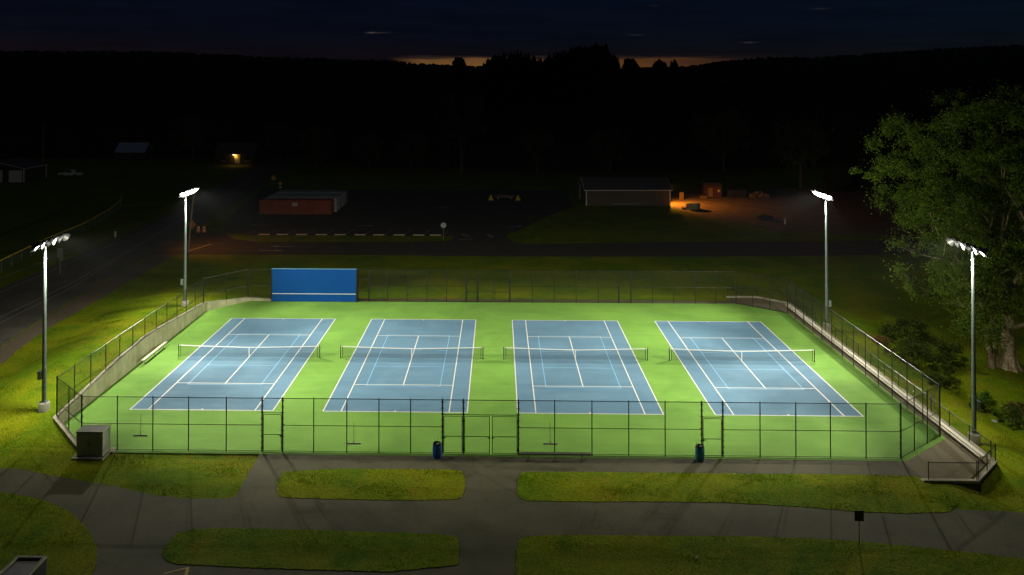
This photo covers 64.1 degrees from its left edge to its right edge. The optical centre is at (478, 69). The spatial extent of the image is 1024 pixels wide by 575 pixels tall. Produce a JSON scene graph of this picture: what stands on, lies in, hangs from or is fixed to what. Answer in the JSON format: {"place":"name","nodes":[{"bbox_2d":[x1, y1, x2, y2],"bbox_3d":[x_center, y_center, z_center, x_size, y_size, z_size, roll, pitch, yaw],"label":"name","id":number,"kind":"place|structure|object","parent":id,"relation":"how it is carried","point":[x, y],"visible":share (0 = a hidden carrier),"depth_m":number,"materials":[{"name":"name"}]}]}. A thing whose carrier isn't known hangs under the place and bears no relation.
{"place":"outdoors","nodes":[
{"label":"outdoors","id":0,"kind":"place"},
{"bbox_2d":[0,158,48,181],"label":"garage","id":1,"kind":"structure","parent":0,"point":[19,170],"depth_m":200.52,"materials":[{"name":"grey"}]},
{"bbox_2d":[9,170,21,181],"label":"garage door","id":2,"kind":"structure","parent":1,"relation":"in","point":[14,175],"depth_m":199.12,"materials":[{"name":"white paint"}]},
{"bbox_2d":[0,492,97,574],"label":"lawn","id":3,"kind":"structure","parent":0,"point":[55,557],"depth_m":44.71,"materials":[{"name":"green plant"}]},
{"bbox_2d":[0,555,46,574],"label":"valve box","id":4,"kind":"object","parent":3,"relation":"on","point":[25,565],"visible":1,"depth_m":40.72,"materials":[{"name":"grey paint"}]},
{"bbox_2d":[0,150,296,346],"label":"road","id":5,"kind":"structure","parent":0,"point":[19,295],"depth_m":115.60,"materials":[{"name":"grey asphalt"}]},
{"bbox_2d":[0,223,176,322],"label":"road line","id":6,"kind":"object","parent":5,"relation":"on","point":[84,279],"visible":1,"depth_m":102.27,"materials":[{"name":"paint"}]},
{"bbox_2d":[2,191,213,291],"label":"road line","id":7,"kind":"object","parent":5,"relation":"on","point":[105,247],"visible":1,"depth_m":121.05,"materials":[{"name":"paint"}]},
{"bbox_2d":[1,164,272,316],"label":"road line","id":8,"kind":"object","parent":5,"relation":"on","point":[123,253],"visible":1,"depth_m":114.92,"materials":[{"name":"paint"}]},
{"bbox_2d":[162,527,459,571],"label":"lawn","id":9,"kind":"structure","parent":0,"point":[247,540],"depth_m":43.47,"materials":[{"name":"green plant"}]},
{"bbox_2d":[276,468,465,500],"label":"lawn","id":10,"kind":"structure","parent":0,"point":[430,481],"depth_m":50.45,"materials":[{"name":"green plant"}]},
{"bbox_2d":[0,154,1023,574],"bbox_3d":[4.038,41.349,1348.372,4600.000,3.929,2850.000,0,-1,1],"label":"ground","id":11,"kind":"structure","parent":0,"point":[54,202],"depth_m":107.32,"materials":[{"name":"green plant"}]},
{"bbox_2d":[29,232,70,412],"bbox_3d":[-31.688,18.901,59.983,1.280,13.260,4.500,0,-1,1],"label":"floodlight pole","id":12,"kind":"object","parent":11,"relation":"on","point":[44,403],"visible":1,"depth_m":59.87,"materials":[{"name":"metal"}]},
{"bbox_2d":[0,236,112,277],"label":"road line","id":13,"kind":"object","parent":11,"relation":"on","point":[54,257],"visible":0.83,"depth_m":114.27,"materials":[{"name":"paint"}]},
{"bbox_2d":[57,248,62,259],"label":"road sign","id":14,"kind":"object","parent":11,"relation":"on","point":[60,253],"visible":1,"depth_m":105.05,"materials":[{"name":"silver metal"}]},
{"bbox_2d":[0,193,121,271],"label":"outfield fence","id":15,"kind":"object","parent":11,"relation":"on","point":[84,225],"visible":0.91,"depth_m":128.92,"materials":[{"name":"grey metal"}]},
{"bbox_2d":[58,169,82,176],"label":"pickup truck","id":16,"kind":"object","parent":11,"relation":"on","point":[69,172],"visible":1,"depth_m":209.76,"materials":[{"name":"white paint"}]},
{"bbox_2d":[0,254,174,363],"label":"gravel shoulder","id":17,"kind":"object","parent":11,"relation":"on","point":[11,347],"visible":0.97,"depth_m":92.58},
{"bbox_2d":[71,425,113,460],"bbox_3d":[-25.742,24.821,54.569,2.100,1.770,1.750,0,-1,1],"label":"utility cabinet","id":18,"kind":"object","parent":11,"relation":"on","point":[92,442],"visible":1,"depth_m":54.03,"materials":[{"name":"metal"}]},
{"bbox_2d":[114,142,153,160],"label":"blue roof shed","id":19,"kind":"structure","parent":11,"relation":"on","point":[123,151],"depth_m":253.29,"materials":[{"name":"grey"}]},
{"bbox_2d":[53,297,270,453],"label":"retaining wall","id":20,"kind":"structure","parent":11,"relation":"on","point":[129,359],"depth_m":71.26,"materials":[{"name":"concrete"}]},
{"bbox_2d":[57,377,80,438],"bbox_3d":[-28.630,23.735,57.051,0.079,3.438,5.032,1,-1,-45],"label":"chain link fence","id":21,"kind":"object","parent":20,"relation":"on","point":[65,395],"visible":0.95,"depth_m":57.02,"materials":[{"name":"black metal"}]},
{"bbox_2d":[56,277,203,415],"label":"chain link fence","id":22,"kind":"object","parent":20,"relation":"on","point":[186,308],"visible":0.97,"depth_m":69.11,"materials":[{"name":"black metal"}]},
{"bbox_2d":[204,268,248,300],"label":"chain link fence","id":23,"kind":"object","parent":20,"relation":"on","point":[226,285],"visible":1,"depth_m":90.42,"materials":[{"name":"black metal"}]},
{"bbox_2d":[249,269,270,297],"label":"chain link fence","id":24,"kind":"object","parent":20,"relation":"on","point":[260,282],"visible":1,"depth_m":92.31,"materials":[{"name":"black metal"}]},
{"bbox_2d":[178,186,199,306],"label":"floodlight pole","id":25,"kind":"object","parent":11,"relation":"on","point":[193,190],"visible":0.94,"depth_m":86.81,"materials":[{"name":"metal"}]},
{"bbox_2d":[187,194,193,252],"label":"utility pole","id":26,"kind":"object","parent":11,"relation":"on","point":[189,235],"visible":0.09,"depth_m":117.83,"materials":[{"name":"brown wood"}]},
{"bbox_2d":[168,112,215,160],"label":"wood edge tree","id":27,"kind":"object","parent":11,"relation":"on","point":[191,127],"visible":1,"depth_m":249.22,"materials":[{"name":"green plant"}]},
{"bbox_2d":[213,143,262,164],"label":"porch house","id":28,"kind":"structure","parent":11,"relation":"on","point":[238,153],"depth_m":240.09,"materials":[{"name":"grey"}]},
{"bbox_2d":[223,189,574,235],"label":"parking lot","id":29,"kind":"structure","parent":11,"relation":"on","point":[469,212],"depth_m":151.53,"materials":[{"name":"grey asphalt"}]},
{"bbox_2d":[259,198,333,213],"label":"shipping container","id":30,"kind":"object","parent":29,"relation":"on","point":[296,205],"visible":1,"depth_m":151.68,"materials":[{"name":"red metal"}]},
{"bbox_2d":[267,196,338,211],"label":"shipping container","id":31,"kind":"object","parent":29,"relation":"on","point":[336,203],"visible":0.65,"depth_m":155.55,"materials":[{"name":"metal"}]},
{"bbox_2d":[271,194,341,209],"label":"shipping container","id":32,"kind":"object","parent":29,"relation":"on","point":[340,200],"visible":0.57,"depth_m":158.24,"materials":[{"name":"grey metal"}]},
{"bbox_2d":[274,192,344,205],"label":"shipping container","id":33,"kind":"object","parent":29,"relation":"on","point":[343,198],"visible":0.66,"depth_m":161.43,"materials":[{"name":"metal"}]},
{"bbox_2d":[278,190,346,203],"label":"shipping container","id":34,"kind":"object","parent":29,"relation":"on","point":[345,191],"visible":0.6,"depth_m":163.89,"materials":[{"name":"grey metal"}]},
{"bbox_2d":[494,191,514,198],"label":"parked car","id":35,"kind":"object","parent":29,"relation":"on","point":[499,194],"visible":1,"depth_m":170.78,"materials":[{"name":"red paint"}]},
{"bbox_2d":[429,86,488,172],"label":"wood edge tree","id":36,"kind":"object","parent":11,"relation":"on","point":[474,113],"visible":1,"depth_m":218.76,"materials":[{"name":"green plant"}]},
{"bbox_2d":[69,301,945,460],"bbox_3d":[1.490,25.958,73.090,62.870,0.140,37.750,0,-1,1],"label":"court surface","id":37,"kind":"object","parent":11,"relation":"on","point":[672,385],"visible":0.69,"depth_m":61.40,"materials":[{"name":"green paint"}]},
{"bbox_2d":[141,342,167,363],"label":"bench","id":38,"kind":"object","parent":37,"relation":"on","point":[154,351],"visible":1,"depth_m":73.97,"materials":[{"name":"silver metal"}]},
{"bbox_2d":[129,318,334,410],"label":"tennis court","id":39,"kind":"object","parent":37,"relation":"on","point":[247,378],"visible":0.98,"depth_m":70.99,"materials":[{"name":"blue paint"}]},
{"bbox_2d":[178,344,320,357],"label":"tennis net","id":40,"kind":"object","parent":39,"relation":"on","point":[282,349],"visible":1,"depth_m":73.70,"materials":[{"name":"grey fabric"}]},
{"bbox_2d":[271,268,356,301],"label":"practice backboard","id":41,"kind":"object","parent":37,"relation":"on","point":[315,284],"visible":1,"depth_m":92.02,"materials":[{"name":"blue paint"}]},
{"bbox_2d":[323,319,475,412],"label":"tennis court","id":42,"kind":"object","parent":37,"relation":"on","point":[381,376],"visible":0.92,"depth_m":70.74,"materials":[{"name":"blue paint"}]},
{"bbox_2d":[340,345,483,358],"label":"tennis net","id":43,"kind":"object","parent":42,"relation":"on","point":[390,352],"visible":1,"depth_m":73.36,"materials":[{"name":"black fabric"}]},
{"bbox_2d":[81,395,901,458],"bbox_3d":[0.490,23.852,54.608,54.843,3.730,0.113,0,-1,1],"label":"chain link fence","id":44,"kind":"object","parent":37,"relation":"on","point":[823,410],"visible":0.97,"depth_m":54.72,"materials":[{"name":"black metal"}]},
{"bbox_2d":[262,414,281,450],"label":"fence gate","id":45,"kind":"structure","parent":44,"relation":"attached to","point":[277,430],"depth_m":54.93,"materials":[{"name":"black metal"}]},
{"bbox_2d":[443,416,462,452],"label":"fence gate","id":46,"kind":"structure","parent":44,"relation":"attached to","point":[446,419],"depth_m":54.66,"materials":[{"name":"black metal"}]},
{"bbox_2d":[464,416,489,453],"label":"fence gate","id":47,"kind":"structure","parent":44,"relation":"attached to","point":[478,429],"depth_m":54.62,"materials":[{"name":"black metal"}]},
{"bbox_2d":[492,416,517,453],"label":"fence gate","id":48,"kind":"structure","parent":44,"relation":"attached to","point":[494,436],"depth_m":54.57,"materials":[{"name":"black metal"}]},
{"bbox_2d":[703,418,721,455],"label":"fence gate","id":49,"kind":"structure","parent":44,"relation":"attached to","point":[717,436],"depth_m":54.24,"materials":[{"name":"black metal"}]},
{"bbox_2d":[357,269,736,303],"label":"chain link fence","id":50,"kind":"object","parent":37,"relation":"on","point":[618,286],"visible":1,"depth_m":91.64,"materials":[{"name":"black metal"}]},
{"bbox_2d":[358,279,368,300],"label":"fence gate","id":51,"kind":"structure","parent":50,"relation":"attached to","point":[363,290],"depth_m":92.15,"materials":[{"name":"black metal"}]},
{"bbox_2d":[466,280,476,301],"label":"fence gate","id":52,"kind":"structure","parent":50,"relation":"attached to","point":[468,292],"depth_m":91.85,"materials":[{"name":"black metal"}]},
{"bbox_2d":[478,280,493,301],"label":"fence gate","id":53,"kind":"structure","parent":50,"relation":"attached to","point":[485,290],"depth_m":91.82,"materials":[{"name":"black metal"}]},
{"bbox_2d":[494,280,509,301],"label":"fence gate","id":54,"kind":"structure","parent":50,"relation":"attached to","point":[499,290],"depth_m":91.78,"materials":[{"name":"black metal"}]},
{"bbox_2d":[619,281,630,302],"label":"fence gate","id":55,"kind":"structure","parent":50,"relation":"attached to","point":[624,293],"depth_m":91.44,"materials":[{"name":"black metal"}]},
{"bbox_2d":[512,320,663,414],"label":"tennis court","id":56,"kind":"object","parent":37,"relation":"on","point":[565,380],"visible":0.95,"depth_m":70.02,"materials":[{"name":"blue paint"}]},
{"bbox_2d":[503,347,647,360],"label":"tennis net","id":57,"kind":"object","parent":56,"relation":"on","point":[615,352],"visible":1,"depth_m":72.98,"materials":[{"name":"black fabric"}]},
{"bbox_2d":[655,321,863,416],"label":"tennis court","id":58,"kind":"object","parent":37,"relation":"on","point":[785,385],"visible":0.98,"depth_m":70.02,"materials":[{"name":"blue paint"}]},
{"bbox_2d":[669,348,815,361],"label":"tennis net","id":59,"kind":"object","parent":58,"relation":"on","point":[737,354],"visible":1,"depth_m":72.65,"materials":[{"name":"black fabric"}]},
{"bbox_2d":[787,279,940,436],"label":"chain link fence","id":60,"kind":"object","parent":37,"relation":"on","point":[853,348],"visible":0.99,"depth_m":69.08,"materials":[{"name":"black metal"}]},
{"bbox_2d":[151,230,1021,256],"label":"drive","id":61,"kind":"structure","parent":11,"relation":"on","point":[221,243],"depth_m":121.05,"materials":[{"name":"asphalt"}]},
{"bbox_2d":[359,298,988,478],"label":"walkway","id":62,"kind":"structure","parent":11,"relation":"on","point":[948,449],"depth_m":55.87,"materials":[{"name":"concrete"}]},
{"bbox_2d":[786,304,985,459],"bbox_3d":[33.309,25.645,71.313,0.525,0.452,36.000,0,-1,1],"label":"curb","id":63,"kind":"object","parent":62,"relation":"on","point":[947,428],"visible":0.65,"depth_m":63.05,"materials":[{"name":"concrete"}]},
{"bbox_2d":[690,106,750,179],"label":"wood edge tree","id":64,"kind":"object","parent":11,"relation":"on","point":[707,132],"visible":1,"depth_m":202.04,"materials":[{"name":"green plant"}]},
{"bbox_2d":[736,272,786,312],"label":"chain link fence","id":65,"kind":"object","parent":11,"relation":"on","point":[752,290],"visible":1,"depth_m":89.49,"materials":[{"name":"black metal"}]},
{"bbox_2d":[768,116,834,187],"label":"wood edge tree","id":66,"kind":"object","parent":11,"relation":"on","point":[801,140],"visible":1,"depth_m":187.43,"materials":[{"name":"green plant"}]},
{"bbox_2d":[811,189,833,331],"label":"floodlight pole","id":67,"kind":"object","parent":11,"relation":"on","point":[825,196],"visible":0.94,"depth_m":84.22,"materials":[{"name":"metal"}]},
{"bbox_2d":[671,187,1023,237],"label":"yard","id":68,"kind":"structure","parent":11,"relation":"on","point":[801,210],"depth_m":155.06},
{"bbox_2d":[702,182,721,196],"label":"storage shed","id":69,"kind":"structure","parent":68,"relation":"on","point":[709,189],"depth_m":174.17,"materials":[{"name":"brown"}]},
{"bbox_2d":[708,188,712,196],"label":"door","id":70,"kind":"structure","parent":69,"relation":"in","point":[710,190],"depth_m":174.14,"materials":[{"name":"brown wood"}]},
{"bbox_2d":[726,188,745,196],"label":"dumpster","id":71,"kind":"object","parent":68,"relation":"on","point":[736,192],"visible":1,"depth_m":173.27,"materials":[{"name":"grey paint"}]},
{"bbox_2d":[755,214,773,219],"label":"dirt heap","id":72,"kind":"object","parent":68,"relation":"on","point":[764,217],"visible":0.99,"depth_m":145.85,"materials":[{"name":"grey soil"}]},
{"bbox_2d":[726,296,997,483],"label":"retaining wall","id":73,"kind":"structure","parent":11,"relation":"on","point":[984,474],"depth_m":54.43,"materials":[{"name":"concrete"}]},
{"bbox_2d":[789,293,991,457],"bbox_3d":[34.148,25.220,72.399,0.065,1.200,37.265,0,-1,1],"label":"railing","id":74,"kind":"object","parent":73,"relation":"on","point":[873,357],"visible":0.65,"depth_m":64.30,"materials":[{"name":"black metal"}]},
{"bbox_2d":[928,461,976,479],"bbox_3d":[29.491,24.962,50.885,3.035,1.200,0.065,0,-1,1],"label":"railing","id":75,"kind":"object","parent":73,"relation":"on","point":[953,469],"visible":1,"depth_m":50.88,"materials":[{"name":"black metal"}]},
{"bbox_2d":[978,443,995,479],"bbox_3d":[32.411,24.977,52.136,3.637,1.200,0.063,1,-1,-43],"label":"railing","id":76,"kind":"object","parent":73,"relation":"on","point":[986,458],"visible":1,"depth_m":52.10,"materials":[{"name":"black metal"}]},
{"bbox_2d":[869,335,893,345],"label":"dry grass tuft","id":77,"kind":"object","parent":11,"relation":"on","point":[879,339],"visible":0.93,"depth_m":80.78,"materials":[{"name":"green plant"}]},
{"bbox_2d":[875,313,946,345],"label":"bush","id":78,"kind":"object","parent":11,"relation":"on","point":[912,322],"visible":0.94,"depth_m":83.56,"materials":[{"name":"green plant"}]},
{"bbox_2d":[880,333,943,366],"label":"bush","id":79,"kind":"object","parent":11,"relation":"on","point":[908,348],"visible":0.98,"depth_m":75.16,"materials":[{"name":"green plant"}]},
{"bbox_2d":[902,385,939,456],"bbox_3d":[30.078,23.864,55.631,5.578,3.730,0.078,1,-1,-37],"label":"chain link fence","id":80,"kind":"object","parent":11,"relation":"on","point":[926,403],"visible":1,"depth_m":55.71,"materials":[{"name":"black metal"}]},
{"bbox_2d":[848,80,1023,372],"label":"cottonwood tree","id":81,"kind":"object","parent":11,"relation":"on","point":[976,230],"visible":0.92,"depth_m":74.52,"materials":[{"name":"green plant"}]},
{"bbox_2d":[913,370,963,392],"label":"bush","id":82,"kind":"object","parent":11,"relation":"on","point":[948,381],"visible":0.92,"depth_m":70.70,"materials":[{"name":"green plant"}]},
{"bbox_2d":[921,333,968,373],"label":"bush","id":83,"kind":"object","parent":11,"relation":"on","point":[945,352],"visible":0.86,"depth_m":75.62,"materials":[{"name":"green plant"}]},
{"bbox_2d":[946,237,990,445],"bbox_3d":[34.968,19.616,58.142,1.280,14.725,4.500,0,-1,1],"label":"floodlight pole","id":84,"kind":"object","parent":11,"relation":"on","point":[972,250],"visible":0.96,"depth_m":58.03,"materials":[{"name":"metal"}]},
{"bbox_2d":[966,390,1005,415],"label":"bush","id":85,"kind":"object","parent":11,"relation":"on","point":[984,398],"visible":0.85,"depth_m":66.02,"materials":[{"name":"green plant"}]},
{"bbox_2d":[996,403,1023,428],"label":"bush","id":86,"kind":"object","parent":11,"relation":"on","point":[1018,421],"visible":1,"depth_m":63.55,"materials":[{"name":"green plant"}]},
{"bbox_2d":[1001,401,1023,416],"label":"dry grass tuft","id":87,"kind":"object","parent":11,"relation":"on","point":[1020,404],"visible":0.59,"depth_m":65.58,"materials":[{"name":"green plant"}]},
{"bbox_2d":[0,454,1023,574],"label":"path","id":88,"kind":"structure","parent":0,"point":[489,519],"depth_m":46.91,"materials":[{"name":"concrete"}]},
{"bbox_2d":[432,436,441,458],"bbox_3d":[-2.776,24.979,54.152,0.636,1.381,0.636,0,-1,-16],"label":"trash barrel","id":89,"kind":"object","parent":88,"relation":"on","point":[437,449],"visible":1,"depth_m":53.91,"materials":[{"name":"blue plastic"}]},
{"bbox_2d":[519,452,590,461],"bbox_3d":[4.995,25.403,53.662,4.700,0.485,0.405,0,-1,1],"label":"bench","id":90,"kind":"object","parent":88,"relation":"on","point":[557,453],"visible":1,"depth_m":53.59,"materials":[{"name":"metal"}]},
{"bbox_2d":[695,438,704,461],"bbox_3d":[14.519,24.974,53.741,0.636,1.381,0.636,0,-1,-33],"label":"trash barrel","id":91,"kind":"object","parent":88,"relation":"on","point":[699,452],"visible":1,"depth_m":53.50,"materials":[{"name":"teal plastic"}]},
{"bbox_2d":[0,47,1023,110],"bbox_3d":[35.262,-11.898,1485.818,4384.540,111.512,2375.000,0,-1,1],"label":"hills","id":92,"kind":"structure","parent":0,"point":[341,86],"depth_m":1234.21,"materials":[{"name":"brown plant"}]},
{"bbox_2d":[440,57,478,101],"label":"skyline tree","id":93,"kind":"object","parent":92,"relation":"on","point":[460,76],"visible":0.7,"depth_m":500.97,"materials":[{"name":"green plant"}]},
{"bbox_2d":[482,54,513,108],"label":"skyline tree","id":94,"kind":"object","parent":92,"relation":"on","point":[496,63],"visible":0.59,"depth_m":498.49,"materials":[{"name":"green plant"}]},
{"bbox_2d":[0,42,1023,207],"bbox_3d":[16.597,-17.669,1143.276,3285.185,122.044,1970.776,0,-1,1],"label":"forest","id":95,"kind":"object","parent":92,"relation":"on","point":[100,117],"visible":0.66,"depth_m":288.63,"materials":[{"name":"green plant"}]},
{"bbox_2d":[495,54,536,106],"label":"skyline tree","id":96,"kind":"object","parent":92,"relation":"on","point":[514,93],"visible":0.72,"depth_m":494.59,"materials":[{"name":"green plant"}]},
{"bbox_2d":[583,43,620,103],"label":"skyline tree","id":97,"kind":"object","parent":92,"relation":"on","point":[602,52],"visible":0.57,"depth_m":497.18,"materials":[{"name":"green plant"}]},
{"bbox_2d":[618,58,646,105],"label":"skyline tree","id":98,"kind":"object","parent":92,"relation":"on","point":[629,74],"visible":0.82,"depth_m":495.41,"materials":[{"name":"green plant"}]},
{"bbox_2d":[641,58,674,104],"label":"skyline tree","id":99,"kind":"object","parent":92,"relation":"on","point":[658,87],"visible":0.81,"depth_m":496.56,"materials":[{"name":"green plant"}]},
{"bbox_2d":[665,59,690,107],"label":"skyline tree","id":100,"kind":"object","parent":92,"relation":"on","point":[676,87],"visible":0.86,"depth_m":498.78,"materials":[{"name":"green plant"}]},
{"bbox_2d":[0,0,1023,67],"label":"sky","id":101,"kind":"structure","parent":0,"point":[688,32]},
{"bbox_2d":[578,177,672,205],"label":"equipment building","id":102,"kind":"structure","parent":0,"point":[625,191],"depth_m":162.18,"materials":[{"name":"beige"}]},
{"bbox_2d":[686,202,699,209],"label":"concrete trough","id":103,"kind":"object","parent":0,"point":[692,205],"visible":1,"depth_m":157.03,"materials":[{"name":"grey concrete"}]},
{"bbox_2d":[517,471,958,513],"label":"lawn","id":104,"kind":"structure","parent":0,"point":[916,485],"depth_m":49.72,"materials":[{"name":"green plant"}]},
{"bbox_2d":[749,191,768,197],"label":"firewood pile","id":105,"kind":"object","parent":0,"point":[757,192],"visible":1,"depth_m":173.10,"materials":[{"name":"brown wood"}]},
{"bbox_2d":[515,535,1023,574],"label":"lawn","id":106,"kind":"structure","parent":0,"point":[852,565],"depth_m":42.75,"materials":[{"name":"green plant"}]},
{"bbox_2d":[854,510,863,544],"bbox_3d":[20.439,24.634,43.954,0.500,1.870,0.085,0,-1,1],"label":"park sign","id":107,"kind":"object","parent":106,"relation":"on","point":[858,516],"visible":1,"depth_m":43.92,"materials":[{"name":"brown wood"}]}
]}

